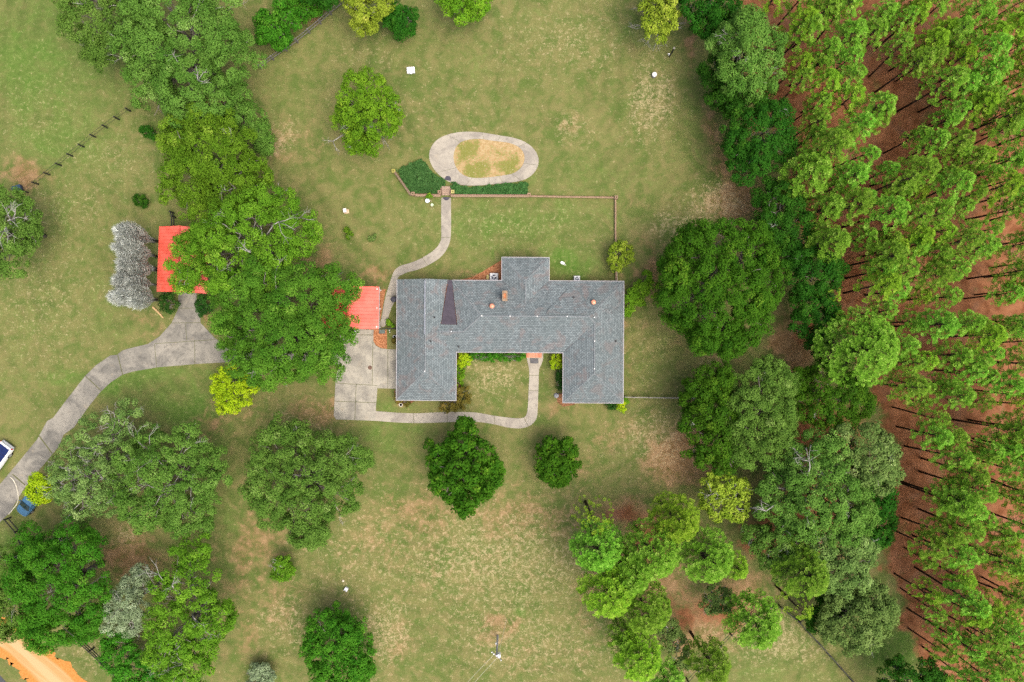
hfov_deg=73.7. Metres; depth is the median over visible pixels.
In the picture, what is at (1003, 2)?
pine tree
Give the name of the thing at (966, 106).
pine tree
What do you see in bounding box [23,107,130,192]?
fence
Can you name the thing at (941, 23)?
pine tree
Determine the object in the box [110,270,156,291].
bare tree
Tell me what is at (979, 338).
pine tree
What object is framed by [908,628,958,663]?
pine tree
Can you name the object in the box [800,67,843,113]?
pine tree
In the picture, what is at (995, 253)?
pine tree
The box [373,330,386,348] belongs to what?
mulch ground
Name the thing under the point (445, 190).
brick steps
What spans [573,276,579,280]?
air conditioner
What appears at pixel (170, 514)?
oak tree
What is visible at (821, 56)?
pine tree
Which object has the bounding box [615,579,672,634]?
pine tree
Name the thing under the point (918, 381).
pine tree
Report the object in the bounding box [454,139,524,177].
sandy bed
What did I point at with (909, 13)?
pine tree
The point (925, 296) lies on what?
pine tree
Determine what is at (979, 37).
pine tree
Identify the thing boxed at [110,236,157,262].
bare tree
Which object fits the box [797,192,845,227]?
pine tree
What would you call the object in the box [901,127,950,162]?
pine tree
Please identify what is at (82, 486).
oak tree
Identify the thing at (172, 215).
fence
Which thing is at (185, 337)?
driveway
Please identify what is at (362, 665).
shade tree
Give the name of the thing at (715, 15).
shade tree
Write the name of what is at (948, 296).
pine tree
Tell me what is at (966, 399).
pine tree
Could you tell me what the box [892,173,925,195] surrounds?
pine tree
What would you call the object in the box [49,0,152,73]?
oak tree
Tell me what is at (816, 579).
pine tree
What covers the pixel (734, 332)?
oak tree
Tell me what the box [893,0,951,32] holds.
pine tree
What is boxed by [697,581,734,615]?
sparse tree
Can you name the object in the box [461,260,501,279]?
mulch ground
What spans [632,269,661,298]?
shrub
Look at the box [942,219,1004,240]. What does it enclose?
pine tree
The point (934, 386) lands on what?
pine tree
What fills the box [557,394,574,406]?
mulch ground
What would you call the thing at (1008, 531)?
pine tree
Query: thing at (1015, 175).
pine tree
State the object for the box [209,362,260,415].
shade tree
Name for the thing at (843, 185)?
pine tree
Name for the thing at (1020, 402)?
pine tree
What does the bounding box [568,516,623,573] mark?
pine tree
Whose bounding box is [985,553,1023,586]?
pine tree
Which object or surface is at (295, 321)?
oak tree
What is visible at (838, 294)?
pine tree
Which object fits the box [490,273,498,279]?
air conditioner
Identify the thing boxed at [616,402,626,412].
shrub
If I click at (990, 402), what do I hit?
pine tree
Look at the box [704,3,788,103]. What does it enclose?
oak tree
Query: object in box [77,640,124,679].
fence
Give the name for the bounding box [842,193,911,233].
pine tree
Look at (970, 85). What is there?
pine tree
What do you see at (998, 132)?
pine tree
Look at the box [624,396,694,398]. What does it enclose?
fence
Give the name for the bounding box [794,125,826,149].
pine tree
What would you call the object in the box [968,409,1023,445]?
pine tree
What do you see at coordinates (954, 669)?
pine tree
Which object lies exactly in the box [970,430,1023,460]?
pine tree
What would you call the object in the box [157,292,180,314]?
shrub
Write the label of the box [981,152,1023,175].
pine tree
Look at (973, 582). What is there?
pine tree
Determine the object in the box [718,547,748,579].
pine tree
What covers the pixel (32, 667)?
dirt road
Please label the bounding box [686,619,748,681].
fence
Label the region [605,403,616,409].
shrub
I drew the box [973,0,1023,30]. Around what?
pine tree
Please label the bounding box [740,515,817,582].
oak tree
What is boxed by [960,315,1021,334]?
pine tree
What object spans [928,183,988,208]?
pine tree
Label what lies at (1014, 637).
pine tree
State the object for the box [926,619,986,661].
pine tree
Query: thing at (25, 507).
car
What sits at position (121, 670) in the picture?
shade tree
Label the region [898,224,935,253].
pine tree
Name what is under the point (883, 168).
pine tree
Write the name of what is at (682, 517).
pine tree
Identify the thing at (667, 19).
shade tree
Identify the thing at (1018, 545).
pine tree
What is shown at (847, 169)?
pine tree
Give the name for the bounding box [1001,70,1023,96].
pine tree
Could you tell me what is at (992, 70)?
pine tree
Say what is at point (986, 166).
pine tree
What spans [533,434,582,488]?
round tree
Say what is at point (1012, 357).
pine tree
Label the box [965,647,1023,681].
pine tree
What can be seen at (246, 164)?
oak tree
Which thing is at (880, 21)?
pine tree
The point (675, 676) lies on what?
pine tree
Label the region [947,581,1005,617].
pine tree
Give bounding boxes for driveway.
[0,292,336,521]
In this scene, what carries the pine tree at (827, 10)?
on the ground at (576, 96)
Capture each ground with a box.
[0,0,1023,681]
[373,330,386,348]
[379,289,385,321]
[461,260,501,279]
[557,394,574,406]
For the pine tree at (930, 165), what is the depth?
75.61 m
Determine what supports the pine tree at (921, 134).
on the ground at (576, 96)
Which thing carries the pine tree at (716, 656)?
on the ground at (576, 96)
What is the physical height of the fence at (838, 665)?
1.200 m
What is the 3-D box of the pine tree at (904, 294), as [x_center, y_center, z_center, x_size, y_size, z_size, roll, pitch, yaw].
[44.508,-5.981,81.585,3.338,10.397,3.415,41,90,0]
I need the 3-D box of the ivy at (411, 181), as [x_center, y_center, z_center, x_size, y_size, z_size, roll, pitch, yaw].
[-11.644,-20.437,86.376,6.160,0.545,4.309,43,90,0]
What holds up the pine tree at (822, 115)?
on the ground at (576, 96)
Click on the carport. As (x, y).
(365, 307)
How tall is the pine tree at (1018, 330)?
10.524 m
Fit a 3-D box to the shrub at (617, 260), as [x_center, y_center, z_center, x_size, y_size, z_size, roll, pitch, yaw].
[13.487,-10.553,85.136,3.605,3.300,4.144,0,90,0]
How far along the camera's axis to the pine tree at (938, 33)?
77.01 m
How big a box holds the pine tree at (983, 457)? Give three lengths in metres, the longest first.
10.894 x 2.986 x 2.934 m
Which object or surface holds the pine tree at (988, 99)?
on the ground at (576, 96)
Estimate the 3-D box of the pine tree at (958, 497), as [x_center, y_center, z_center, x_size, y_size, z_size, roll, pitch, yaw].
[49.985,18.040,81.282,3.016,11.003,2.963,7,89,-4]
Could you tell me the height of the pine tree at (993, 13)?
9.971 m
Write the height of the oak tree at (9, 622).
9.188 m
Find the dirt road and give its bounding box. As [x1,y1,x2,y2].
[0,617,86,681]
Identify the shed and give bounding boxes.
[157,225,213,293]
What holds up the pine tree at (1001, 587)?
on the ground at (576, 96)
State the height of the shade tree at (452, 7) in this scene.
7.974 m
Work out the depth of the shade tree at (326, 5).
81.95 m
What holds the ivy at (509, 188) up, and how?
on the ground at (576, 96)
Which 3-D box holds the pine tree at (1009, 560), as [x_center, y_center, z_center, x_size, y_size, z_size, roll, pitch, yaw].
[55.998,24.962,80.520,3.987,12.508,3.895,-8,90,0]
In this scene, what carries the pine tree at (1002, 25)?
on the ground at (576, 96)
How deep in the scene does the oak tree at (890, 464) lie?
77.13 m
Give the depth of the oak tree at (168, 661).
78.24 m
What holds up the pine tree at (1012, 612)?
on the ground at (576, 96)
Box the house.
[396,257,623,402]
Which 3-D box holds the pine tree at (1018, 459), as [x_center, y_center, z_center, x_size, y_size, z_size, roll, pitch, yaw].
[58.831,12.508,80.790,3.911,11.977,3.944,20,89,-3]
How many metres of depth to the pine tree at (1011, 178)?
79.86 m
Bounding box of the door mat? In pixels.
[530,358,537,362]
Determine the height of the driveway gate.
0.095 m
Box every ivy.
[396,158,445,193]
[450,181,528,194]
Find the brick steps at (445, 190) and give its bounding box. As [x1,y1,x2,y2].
[440,186,450,194]
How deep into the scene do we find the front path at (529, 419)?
86.64 m
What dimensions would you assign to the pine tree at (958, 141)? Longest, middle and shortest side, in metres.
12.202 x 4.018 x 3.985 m
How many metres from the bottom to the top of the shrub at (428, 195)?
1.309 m
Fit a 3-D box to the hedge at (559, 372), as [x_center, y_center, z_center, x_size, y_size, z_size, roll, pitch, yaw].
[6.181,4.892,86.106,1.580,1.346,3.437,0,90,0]
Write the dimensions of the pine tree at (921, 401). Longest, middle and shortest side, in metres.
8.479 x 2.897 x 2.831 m
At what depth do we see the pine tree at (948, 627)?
80.01 m
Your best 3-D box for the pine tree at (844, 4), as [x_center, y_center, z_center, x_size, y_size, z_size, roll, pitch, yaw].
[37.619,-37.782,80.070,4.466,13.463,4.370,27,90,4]
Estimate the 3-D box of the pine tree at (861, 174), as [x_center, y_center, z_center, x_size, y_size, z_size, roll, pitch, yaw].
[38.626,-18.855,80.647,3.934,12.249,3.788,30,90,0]
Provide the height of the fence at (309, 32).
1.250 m
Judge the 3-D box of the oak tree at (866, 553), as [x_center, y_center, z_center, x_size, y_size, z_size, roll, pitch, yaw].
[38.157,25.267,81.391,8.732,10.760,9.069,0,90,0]
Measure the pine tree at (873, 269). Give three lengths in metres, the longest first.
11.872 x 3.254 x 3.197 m
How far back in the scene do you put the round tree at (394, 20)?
83.30 m
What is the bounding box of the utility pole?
[491,635,501,660]
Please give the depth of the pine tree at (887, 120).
78.13 m
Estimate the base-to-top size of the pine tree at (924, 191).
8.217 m
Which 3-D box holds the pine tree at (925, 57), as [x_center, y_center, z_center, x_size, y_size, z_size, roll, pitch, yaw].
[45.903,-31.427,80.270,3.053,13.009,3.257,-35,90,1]
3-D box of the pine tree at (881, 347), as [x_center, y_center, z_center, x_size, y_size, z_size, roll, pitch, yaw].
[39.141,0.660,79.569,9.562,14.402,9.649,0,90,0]
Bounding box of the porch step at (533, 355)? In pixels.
[526,353,541,357]
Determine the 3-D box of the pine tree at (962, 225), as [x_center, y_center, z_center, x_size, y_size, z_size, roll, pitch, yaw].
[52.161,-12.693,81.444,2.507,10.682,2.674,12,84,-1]
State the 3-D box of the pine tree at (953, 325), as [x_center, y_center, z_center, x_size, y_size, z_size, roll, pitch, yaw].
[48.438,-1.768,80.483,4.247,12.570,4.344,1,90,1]
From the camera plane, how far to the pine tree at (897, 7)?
78.79 m
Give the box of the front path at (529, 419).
[375,353,542,427]
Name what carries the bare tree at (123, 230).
on the ground at (576, 96)
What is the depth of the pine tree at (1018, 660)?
78.81 m
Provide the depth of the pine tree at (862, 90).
77.84 m
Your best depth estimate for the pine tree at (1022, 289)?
80.36 m
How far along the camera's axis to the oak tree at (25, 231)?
79.47 m
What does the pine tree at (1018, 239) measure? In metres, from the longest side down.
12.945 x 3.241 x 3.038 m
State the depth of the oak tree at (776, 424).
77.53 m
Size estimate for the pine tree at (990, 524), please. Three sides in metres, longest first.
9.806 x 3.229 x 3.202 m
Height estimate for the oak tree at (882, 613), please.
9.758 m
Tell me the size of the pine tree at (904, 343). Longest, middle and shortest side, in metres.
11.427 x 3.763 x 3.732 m
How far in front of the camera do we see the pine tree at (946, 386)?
79.49 m
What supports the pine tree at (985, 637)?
on the ground at (576, 96)
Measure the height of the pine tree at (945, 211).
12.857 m
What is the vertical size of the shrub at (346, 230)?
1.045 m
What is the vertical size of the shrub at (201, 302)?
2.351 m
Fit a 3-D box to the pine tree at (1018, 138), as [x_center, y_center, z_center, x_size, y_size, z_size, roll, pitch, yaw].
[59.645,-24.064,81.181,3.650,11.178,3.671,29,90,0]
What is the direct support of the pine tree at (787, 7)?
on the ground at (576, 96)
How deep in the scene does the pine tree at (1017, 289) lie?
79.23 m
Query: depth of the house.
83.30 m
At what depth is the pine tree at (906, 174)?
76.28 m
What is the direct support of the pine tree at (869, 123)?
on the ground at (576, 96)
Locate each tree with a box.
[0,183,46,280]
[0,515,116,655]
[0,544,43,643]
[22,471,52,505]
[41,397,151,526]
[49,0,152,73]
[94,630,185,681]
[99,561,159,638]
[104,419,233,539]
[105,0,267,129]
[105,282,158,310]
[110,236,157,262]
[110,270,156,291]
[111,220,158,246]
[113,253,157,277]
[134,531,238,681]
[154,101,274,225]
[162,180,323,298]
[207,251,364,392]
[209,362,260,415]
[224,94,276,157]
[237,411,375,551]
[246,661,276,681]
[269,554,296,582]
[297,600,376,681]
[300,0,339,11]
[325,64,405,157]
[340,0,395,37]
[382,0,419,42]
[422,415,505,521]
[434,0,492,26]
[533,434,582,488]
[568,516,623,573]
[571,494,613,535]
[576,558,635,618]
[600,544,650,598]
[605,616,636,653]
[610,627,662,681]
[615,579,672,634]
[619,517,680,580]
[628,0,686,49]
[646,653,684,681]
[647,490,700,543]
[652,217,792,364]
[657,617,693,673]
[675,524,734,583]
[676,0,748,40]
[676,360,749,475]
[683,630,731,681]
[695,54,779,120]
[697,471,753,524]
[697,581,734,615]
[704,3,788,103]
[718,94,799,187]
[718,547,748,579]
[721,354,801,471]
[721,587,782,650]
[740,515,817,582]
[749,174,827,260]
[751,425,881,554]
[759,0,788,17]
[770,541,829,599]
[774,5,819,51]
[775,585,813,620]
[776,0,813,26]
[777,147,832,201]
[778,51,813,83]
[778,68,813,103]
[779,12,824,59]
[782,239,851,302]
[787,282,842,356]
[789,48,833,86]
[791,0,841,49]
[792,356,879,431]
[793,91,831,120]
[794,36,841,76]
[794,108,831,135]
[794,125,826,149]
[797,128,852,170]
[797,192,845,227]
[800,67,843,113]
[802,223,851,263]
[803,580,871,634]
[805,524,880,600]
[806,123,859,154]
[809,177,847,199]
[809,284,841,303]
[811,45,863,89]
[811,305,900,388]
[814,0,863,41]
[815,577,901,658]
[816,17,868,64]
[818,63,867,105]
[818,83,866,122]
[820,137,837,156]
[823,0,858,21]
[823,186,876,225]
[825,419,906,498]
[829,163,865,187]
[830,144,881,169]
[831,159,870,191]
[833,111,876,148]
[840,17,888,62]
[840,20,863,44]
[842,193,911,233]
[843,267,901,302]
[844,256,897,283]
[847,187,877,210]
[849,103,895,137]
[850,0,898,40]
[850,90,897,129]
[850,224,878,251]
[850,239,910,278]
[853,169,920,200]
[855,228,902,253]
[857,160,900,184]
[859,257,919,286]
[860,2,901,37]
[860,5,919,50]
[861,235,909,264]
[861,299,899,321]
[862,475,899,518]
[864,280,911,303]
[866,200,934,228]
[868,31,914,77]
[868,514,899,551]
[869,154,941,194]
[871,352,927,372]
[871,367,930,404]
[873,0,935,33]
[874,46,937,92]
[875,0,932,48]
[875,233,932,263]
[876,653,951,681]
[877,181,913,200]
[882,309,925,333]
[883,125,933,153]
[886,197,954,232]
[888,26,950,71]
[889,374,936,394]
[890,330,921,360]
[890,389,933,411]
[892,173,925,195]
[892,286,932,307]
[892,403,951,427]
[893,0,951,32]
[893,528,947,559]
[894,307,961,343]
[894,573,943,604]
[895,42,949,81]
[896,65,970,112]
[896,419,953,449]
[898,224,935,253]
[898,348,939,374]
[900,477,982,518]
[900,513,965,549]
[900,587,947,622]
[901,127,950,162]
[901,483,965,509]
[902,259,955,292]
[903,547,938,570]
[904,439,975,471]
[905,15,960,56]
[905,182,930,203]
[905,254,971,284]
[906,109,961,138]
[906,283,963,309]
[906,607,961,643]
[907,98,972,136]
[907,240,954,266]
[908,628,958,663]
[909,17,974,65]
[910,169,976,205]
[911,339,974,370]
[912,534,980,570]
[914,219,958,247]
[914,421,970,450]
[914,566,991,618]
[915,0,964,26]
[918,72,982,112]
[918,466,999,504]
[918,488,989,522]
[918,507,986,543]
[919,309,986,336]
[920,43,978,87]
[920,126,976,163]
[920,164,961,190]
[920,454,990,486]
[922,587,994,628]
[922,646,980,681]
[923,141,974,166]
[925,29,983,67]
[925,557,977,589]
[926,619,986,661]
[927,372,961,396]
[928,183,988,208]
[928,376,976,409]
[930,348,994,374]
[931,358,989,385]
[933,90,1001,127]
[933,197,975,220]
[933,607,1009,652]
[935,218,982,242]
[937,32,1013,82]
[937,145,989,174]
[938,15,972,49]
[938,66,1001,106]
[938,537,988,562]
[938,640,1003,681]
[939,320,1007,353]
[940,313,992,336]
[941,442,1001,467]
[942,85,1004,125]
[942,144,997,171]
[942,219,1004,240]
[942,227,986,254]
[944,363,1000,386]
[945,503,998,529]
[946,339,1005,364]
[947,20,1010,62]
[947,233,1001,264]
[947,389,996,412]
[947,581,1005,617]
[948,56,1015,95]
[949,432,1005,461]
[950,5,998,37]
[950,95,1023,141]
[952,0,996,30]
[952,413,1023,441]
[952,598,1023,644]
[955,240,1002,260]
[955,325,1007,344]
[958,541,1023,576]
[958,634,1017,678]
[959,11,1023,56]
[960,168,1023,208]
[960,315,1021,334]
[961,163,1003,189]
[963,368,1023,399]
[964,282,1023,306]
[965,197,1023,225]
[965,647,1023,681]
[966,179,1023,210]
[966,258,1023,287]
[966,629,1023,670]
[967,577,1023,608]
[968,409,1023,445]
[969,140,1023,170]
[970,85,1011,111]
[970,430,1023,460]
[970,615,1023,657]
[971,94,1023,131]
[972,230,1023,259]
[972,435,1023,463]
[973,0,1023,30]
[973,115,1023,144]
[973,314,1023,340]
[973,470,1023,503]
[973,550,1023,582]
[974,278,1023,304]
[975,0,1009,16]
[975,345,1023,378]
[975,380,1023,407]
[976,455,1023,482]
[977,597,1022,628]
[978,516,1016,545]
[979,34,1023,70]
[979,52,1023,87]
[980,18,1023,50]
[980,194,1023,226]
[980,485,1023,511]
[981,108,1023,136]
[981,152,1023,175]
[981,527,1020,552]
[981,576,1023,611]
[983,258,1023,287]
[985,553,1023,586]
[986,165,1023,186]
[986,522,1023,552]
[987,124,1023,150]
[988,414,1023,438]
[989,140,1023,169]
[989,585,1023,621]
[990,506,1023,540]
[992,252,1023,267]
[996,392,1023,414]
[1000,443,1023,467]
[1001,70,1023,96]
[1001,332,1023,351]
[1002,227,1023,249]
[1006,313,1023,339]
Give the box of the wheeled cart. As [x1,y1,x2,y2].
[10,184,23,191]
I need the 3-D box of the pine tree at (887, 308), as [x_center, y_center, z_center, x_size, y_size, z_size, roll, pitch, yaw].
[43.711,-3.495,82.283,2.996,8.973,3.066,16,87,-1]
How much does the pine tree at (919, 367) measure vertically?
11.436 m
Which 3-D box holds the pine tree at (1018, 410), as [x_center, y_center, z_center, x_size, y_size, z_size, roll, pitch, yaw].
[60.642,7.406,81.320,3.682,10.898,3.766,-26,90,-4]
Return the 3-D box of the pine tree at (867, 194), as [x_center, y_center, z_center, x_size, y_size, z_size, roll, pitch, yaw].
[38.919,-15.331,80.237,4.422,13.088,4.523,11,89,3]
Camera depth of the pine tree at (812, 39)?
76.91 m
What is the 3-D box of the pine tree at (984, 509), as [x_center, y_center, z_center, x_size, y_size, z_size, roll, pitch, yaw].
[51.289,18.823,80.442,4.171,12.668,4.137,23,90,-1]
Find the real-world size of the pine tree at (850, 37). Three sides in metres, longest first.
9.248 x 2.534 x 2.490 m
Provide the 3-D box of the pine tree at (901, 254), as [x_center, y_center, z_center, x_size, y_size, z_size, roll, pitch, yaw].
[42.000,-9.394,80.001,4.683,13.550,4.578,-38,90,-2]
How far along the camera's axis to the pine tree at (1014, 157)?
77.51 m
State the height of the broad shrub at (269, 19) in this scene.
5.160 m
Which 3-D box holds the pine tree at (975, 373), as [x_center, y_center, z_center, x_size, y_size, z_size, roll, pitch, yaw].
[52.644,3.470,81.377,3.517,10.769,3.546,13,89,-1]
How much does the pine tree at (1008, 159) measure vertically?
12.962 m
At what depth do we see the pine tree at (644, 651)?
77.63 m
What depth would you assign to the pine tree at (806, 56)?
79.12 m
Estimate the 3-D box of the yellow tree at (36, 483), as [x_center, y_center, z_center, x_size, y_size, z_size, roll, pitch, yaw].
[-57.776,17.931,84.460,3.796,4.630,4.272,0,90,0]
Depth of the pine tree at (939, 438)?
77.47 m
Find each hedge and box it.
[457,363,466,387]
[469,353,525,362]
[555,366,562,391]
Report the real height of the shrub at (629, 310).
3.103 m
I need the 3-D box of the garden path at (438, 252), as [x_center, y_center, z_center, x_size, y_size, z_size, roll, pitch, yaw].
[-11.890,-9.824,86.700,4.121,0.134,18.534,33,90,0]
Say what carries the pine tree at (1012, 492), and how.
on the ground at (576, 96)
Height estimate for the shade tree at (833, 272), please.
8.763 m
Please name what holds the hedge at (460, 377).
on the ground at (576, 96)
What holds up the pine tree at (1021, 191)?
on the ground at (576, 96)
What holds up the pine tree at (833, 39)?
on the ground at (576, 96)
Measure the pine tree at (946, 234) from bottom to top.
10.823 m
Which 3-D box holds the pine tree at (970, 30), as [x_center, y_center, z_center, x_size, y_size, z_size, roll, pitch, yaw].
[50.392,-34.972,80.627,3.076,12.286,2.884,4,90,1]
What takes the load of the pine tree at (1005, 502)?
on the ground at (576, 96)
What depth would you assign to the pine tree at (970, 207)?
78.75 m
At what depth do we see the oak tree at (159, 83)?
76.38 m
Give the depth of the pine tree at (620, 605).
75.58 m
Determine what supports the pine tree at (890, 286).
on the ground at (576, 96)
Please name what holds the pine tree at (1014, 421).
on the ground at (576, 96)
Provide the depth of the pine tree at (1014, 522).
79.18 m
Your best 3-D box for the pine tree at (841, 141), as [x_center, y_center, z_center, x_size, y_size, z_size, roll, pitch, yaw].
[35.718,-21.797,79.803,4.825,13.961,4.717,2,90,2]
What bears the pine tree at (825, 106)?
on the ground at (576, 96)
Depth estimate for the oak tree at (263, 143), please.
82.18 m
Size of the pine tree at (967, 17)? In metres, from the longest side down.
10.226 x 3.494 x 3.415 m
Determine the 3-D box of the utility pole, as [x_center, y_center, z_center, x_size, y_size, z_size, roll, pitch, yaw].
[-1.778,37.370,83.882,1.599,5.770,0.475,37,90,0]
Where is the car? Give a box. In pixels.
[17,489,46,515]
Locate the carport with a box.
[321,286,380,328]
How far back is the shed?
83.63 m
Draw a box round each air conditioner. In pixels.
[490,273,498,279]
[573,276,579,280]
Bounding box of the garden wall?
[392,169,617,280]
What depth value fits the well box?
86.28 m
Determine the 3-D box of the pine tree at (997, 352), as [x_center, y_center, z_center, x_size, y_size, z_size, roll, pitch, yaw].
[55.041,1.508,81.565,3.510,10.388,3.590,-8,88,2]
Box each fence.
[3,517,23,544]
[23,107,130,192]
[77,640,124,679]
[169,211,175,225]
[258,1,341,68]
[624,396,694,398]
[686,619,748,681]
[766,604,853,681]
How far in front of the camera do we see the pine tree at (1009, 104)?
77.57 m
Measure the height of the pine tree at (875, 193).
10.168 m
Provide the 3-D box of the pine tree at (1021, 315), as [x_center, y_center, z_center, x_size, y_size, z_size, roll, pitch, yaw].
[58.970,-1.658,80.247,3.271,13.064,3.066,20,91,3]
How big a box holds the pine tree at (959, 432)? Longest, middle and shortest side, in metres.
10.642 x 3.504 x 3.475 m
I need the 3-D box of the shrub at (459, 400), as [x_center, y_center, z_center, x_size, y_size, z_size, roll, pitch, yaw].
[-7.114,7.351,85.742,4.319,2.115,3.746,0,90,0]
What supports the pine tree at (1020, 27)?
on the ground at (576, 96)
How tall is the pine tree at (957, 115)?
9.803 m
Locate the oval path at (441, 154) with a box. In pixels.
[429,132,538,185]
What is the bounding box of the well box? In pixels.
[407,67,414,73]
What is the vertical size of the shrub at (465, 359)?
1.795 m
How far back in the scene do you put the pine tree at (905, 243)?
78.20 m
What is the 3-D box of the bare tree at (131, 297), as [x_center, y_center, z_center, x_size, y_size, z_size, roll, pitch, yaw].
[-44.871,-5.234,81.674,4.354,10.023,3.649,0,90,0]
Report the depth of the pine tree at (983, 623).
77.07 m
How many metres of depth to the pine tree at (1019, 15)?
76.70 m
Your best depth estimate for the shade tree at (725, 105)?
80.08 m
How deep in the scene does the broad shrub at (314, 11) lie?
83.48 m
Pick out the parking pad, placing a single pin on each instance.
(370, 368)
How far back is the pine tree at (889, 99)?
76.23 m
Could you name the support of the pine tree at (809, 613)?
on the ground at (576, 96)
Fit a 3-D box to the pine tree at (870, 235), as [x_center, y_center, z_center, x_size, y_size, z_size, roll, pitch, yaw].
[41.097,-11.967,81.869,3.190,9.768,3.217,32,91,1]
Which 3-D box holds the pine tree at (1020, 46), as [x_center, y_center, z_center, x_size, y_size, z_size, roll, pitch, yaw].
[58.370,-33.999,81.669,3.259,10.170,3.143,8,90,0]
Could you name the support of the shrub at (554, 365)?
on the ground at (576, 96)
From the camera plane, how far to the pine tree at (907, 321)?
79.99 m
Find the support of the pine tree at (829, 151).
on the ground at (576, 96)
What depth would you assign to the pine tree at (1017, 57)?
78.24 m
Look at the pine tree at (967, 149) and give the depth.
79.25 m
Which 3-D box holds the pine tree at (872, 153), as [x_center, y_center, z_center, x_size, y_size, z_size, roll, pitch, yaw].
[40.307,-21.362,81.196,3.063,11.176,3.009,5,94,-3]
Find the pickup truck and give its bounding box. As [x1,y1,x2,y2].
[0,440,14,468]
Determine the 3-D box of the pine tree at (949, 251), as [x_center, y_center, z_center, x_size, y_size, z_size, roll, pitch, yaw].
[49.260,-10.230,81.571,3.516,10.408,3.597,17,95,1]
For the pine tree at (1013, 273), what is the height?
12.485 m
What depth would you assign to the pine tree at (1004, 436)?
77.80 m
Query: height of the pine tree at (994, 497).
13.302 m
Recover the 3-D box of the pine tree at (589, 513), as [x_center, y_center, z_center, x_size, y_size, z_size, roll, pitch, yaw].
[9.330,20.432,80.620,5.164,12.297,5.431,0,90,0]
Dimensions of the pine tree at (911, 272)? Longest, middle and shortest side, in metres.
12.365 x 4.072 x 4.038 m
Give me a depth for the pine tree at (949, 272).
77.35 m
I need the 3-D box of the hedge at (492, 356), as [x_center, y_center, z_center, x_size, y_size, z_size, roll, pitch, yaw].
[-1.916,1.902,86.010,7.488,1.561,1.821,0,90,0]
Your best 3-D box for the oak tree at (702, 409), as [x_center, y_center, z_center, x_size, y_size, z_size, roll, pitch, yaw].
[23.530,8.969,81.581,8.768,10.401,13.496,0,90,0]
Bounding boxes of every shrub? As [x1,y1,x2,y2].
[131,193,148,208]
[138,125,156,140]
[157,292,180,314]
[194,293,214,317]
[252,0,302,51]
[279,0,323,24]
[343,226,353,239]
[368,234,376,241]
[385,318,394,327]
[393,392,410,407]
[425,192,432,198]
[439,385,471,413]
[457,352,472,367]
[549,353,562,369]
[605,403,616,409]
[606,239,634,272]
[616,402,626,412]
[624,287,646,316]
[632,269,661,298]
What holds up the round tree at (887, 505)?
on the ground at (576, 96)
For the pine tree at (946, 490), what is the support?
on the ground at (576, 96)
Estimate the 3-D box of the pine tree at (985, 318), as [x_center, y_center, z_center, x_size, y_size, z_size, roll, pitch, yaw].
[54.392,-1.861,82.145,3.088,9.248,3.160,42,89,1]
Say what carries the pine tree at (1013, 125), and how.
on the ground at (576, 96)
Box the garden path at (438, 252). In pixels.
[379,198,450,326]
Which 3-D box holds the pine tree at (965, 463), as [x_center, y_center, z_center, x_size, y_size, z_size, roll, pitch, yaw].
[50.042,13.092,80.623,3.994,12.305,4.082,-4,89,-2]
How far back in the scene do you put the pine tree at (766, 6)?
80.27 m
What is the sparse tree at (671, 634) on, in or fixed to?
on the ground at (576, 96)
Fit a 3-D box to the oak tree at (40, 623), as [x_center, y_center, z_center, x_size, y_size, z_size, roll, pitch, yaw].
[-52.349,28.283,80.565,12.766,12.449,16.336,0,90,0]
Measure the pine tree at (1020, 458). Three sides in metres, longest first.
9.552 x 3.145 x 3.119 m
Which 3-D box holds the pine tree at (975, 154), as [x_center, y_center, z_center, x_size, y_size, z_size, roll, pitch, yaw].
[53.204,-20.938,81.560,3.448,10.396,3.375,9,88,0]
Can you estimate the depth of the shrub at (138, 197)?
85.49 m
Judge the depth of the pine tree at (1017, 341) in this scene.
81.34 m
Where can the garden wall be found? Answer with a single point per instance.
(453, 194)
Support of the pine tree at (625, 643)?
on the ground at (576, 96)
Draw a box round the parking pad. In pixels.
[334,329,395,420]
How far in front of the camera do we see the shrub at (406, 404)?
85.99 m
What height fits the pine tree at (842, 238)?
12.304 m
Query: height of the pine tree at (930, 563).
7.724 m
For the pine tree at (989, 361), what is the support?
on the ground at (576, 96)
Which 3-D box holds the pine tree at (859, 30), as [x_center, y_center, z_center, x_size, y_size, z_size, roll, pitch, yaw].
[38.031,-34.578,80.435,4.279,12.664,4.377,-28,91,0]
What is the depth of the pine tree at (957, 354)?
77.50 m
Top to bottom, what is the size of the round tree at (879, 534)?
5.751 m
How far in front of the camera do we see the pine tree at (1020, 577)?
79.40 m
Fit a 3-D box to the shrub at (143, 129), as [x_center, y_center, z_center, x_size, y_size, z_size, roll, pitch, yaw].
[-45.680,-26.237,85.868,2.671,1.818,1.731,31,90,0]
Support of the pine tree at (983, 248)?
on the ground at (576, 96)
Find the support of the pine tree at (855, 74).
on the ground at (576, 96)
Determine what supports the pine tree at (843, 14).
on the ground at (576, 96)
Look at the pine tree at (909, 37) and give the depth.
78.97 m
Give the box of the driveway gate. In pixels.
[9,477,18,513]
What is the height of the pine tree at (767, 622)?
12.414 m
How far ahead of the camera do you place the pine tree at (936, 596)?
80.27 m
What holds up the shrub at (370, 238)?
on the ground at (576, 96)
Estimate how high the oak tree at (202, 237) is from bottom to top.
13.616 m
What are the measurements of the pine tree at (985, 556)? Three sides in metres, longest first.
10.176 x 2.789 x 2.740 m
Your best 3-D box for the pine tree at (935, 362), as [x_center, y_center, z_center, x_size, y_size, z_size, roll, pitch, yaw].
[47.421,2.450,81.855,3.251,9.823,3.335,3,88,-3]
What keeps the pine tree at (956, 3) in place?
on the ground at (576, 96)
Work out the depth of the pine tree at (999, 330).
76.11 m
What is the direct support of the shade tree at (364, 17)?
on the ground at (576, 96)

